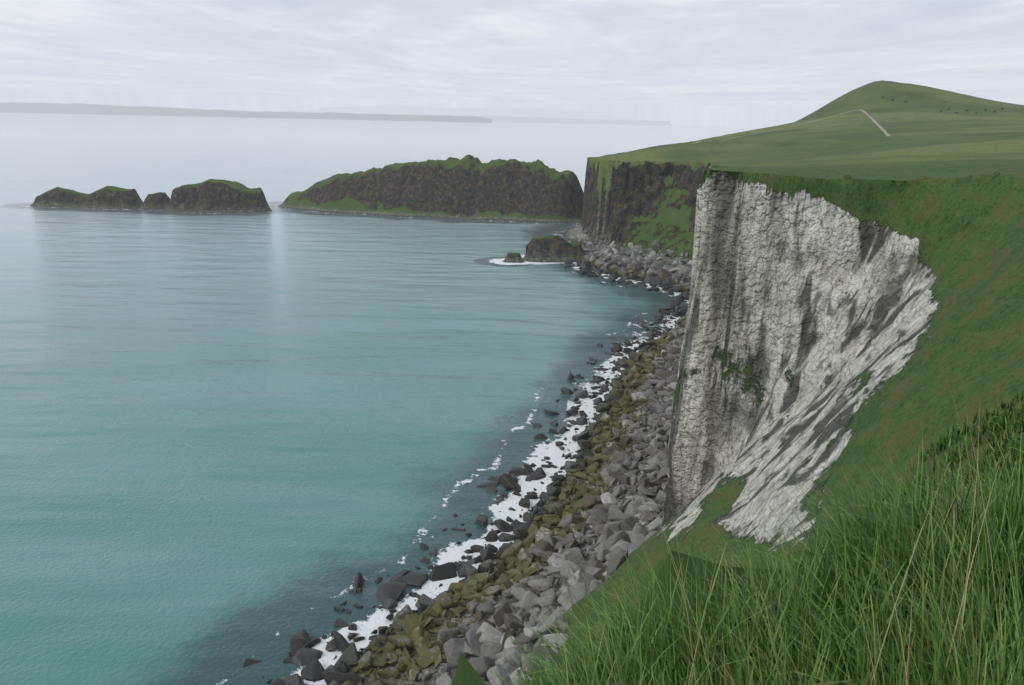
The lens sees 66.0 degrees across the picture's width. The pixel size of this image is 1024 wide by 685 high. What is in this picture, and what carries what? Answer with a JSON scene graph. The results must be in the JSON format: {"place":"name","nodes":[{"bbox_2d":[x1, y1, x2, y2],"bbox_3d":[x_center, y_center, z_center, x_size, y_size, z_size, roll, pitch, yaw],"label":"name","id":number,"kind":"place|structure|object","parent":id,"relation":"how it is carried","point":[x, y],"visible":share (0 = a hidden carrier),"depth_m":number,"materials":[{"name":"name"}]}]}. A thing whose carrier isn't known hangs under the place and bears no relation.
{"place":"outdoors","nodes":[
{"label":"outdoors","id":0,"kind":"place"},
{"bbox_2d":[0,102,491,122],"bbox_3d":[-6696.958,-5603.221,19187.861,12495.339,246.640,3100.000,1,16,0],"label":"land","id":1,"kind":"structure","parent":0,"point":[54,108],"depth_m":18003.65,"materials":[{"name":"grey"}]},
{"bbox_2d":[0,113,771,684],"bbox_3d":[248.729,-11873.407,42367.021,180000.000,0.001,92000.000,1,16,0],"label":"sea","id":2,"kind":"structure","parent":0,"point":[230,443],"depth_m":216.05,"materials":[{"name":"teal liquid"}]},
{"bbox_2d":[253,105,640,120],"bbox_3d":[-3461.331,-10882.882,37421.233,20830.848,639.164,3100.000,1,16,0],"label":"land","id":3,"kind":"structure","parent":0,"point":[401,110],"depth_m":36334.40,"materials":[{"name":"grey"}]},
{"bbox_2d":[0,0,1023,125],"label":"sky","id":4,"kind":"structure","parent":0,"point":[694,62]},
{"bbox_2d":[30,80,1023,684],"bbox_3d":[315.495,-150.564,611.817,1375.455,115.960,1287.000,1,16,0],"label":"terrain","id":5,"kind":"structure","parent":0,"point":[846,418],"depth_m":241.19,"materials":[{"name":"green plant"}]},
{"bbox_2d":[242,231,691,684],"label":"shore boulders","id":6,"kind":"object","parent":5,"relation":"on","point":[634,523],"visible":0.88,"depth_m":130.52,"materials":[{"name":"grey stone"}]},
{"bbox_2d":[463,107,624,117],"bbox_3d":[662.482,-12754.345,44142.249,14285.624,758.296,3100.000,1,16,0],"label":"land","id":7,"kind":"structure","parent":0,"point":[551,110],"depth_m":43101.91,"materials":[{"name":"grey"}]},
{"bbox_2d":[447,115,671,125],"bbox_3d":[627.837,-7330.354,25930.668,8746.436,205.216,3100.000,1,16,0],"label":"land","id":8,"kind":"structure","parent":0,"point":[559,120],"depth_m":24756.98,"materials":[{"name":"grey"}]},
{"bbox_2d":[526,154,713,292],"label":"basalt cliff","id":9,"kind":"structure","parent":0,"point":[634,200],"depth_m":410.13,"materials":[{"name":"grey stone"}]},
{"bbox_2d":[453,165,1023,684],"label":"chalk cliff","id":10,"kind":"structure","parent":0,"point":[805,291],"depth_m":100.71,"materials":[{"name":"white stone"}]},
{"bbox_2d":[437,378,1023,684],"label":"grass","id":11,"kind":"structure","parent":10,"relation":"on","point":[929,594],"depth_m":2.24,"materials":[{"name":"green plant"}]},
{"bbox_2d":[692,110,889,143],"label":"hill path","id":12,"kind":"structure","parent":0,"point":[878,125],"depth_m":593.11,"materials":[{"name":"beige"}]}
]}

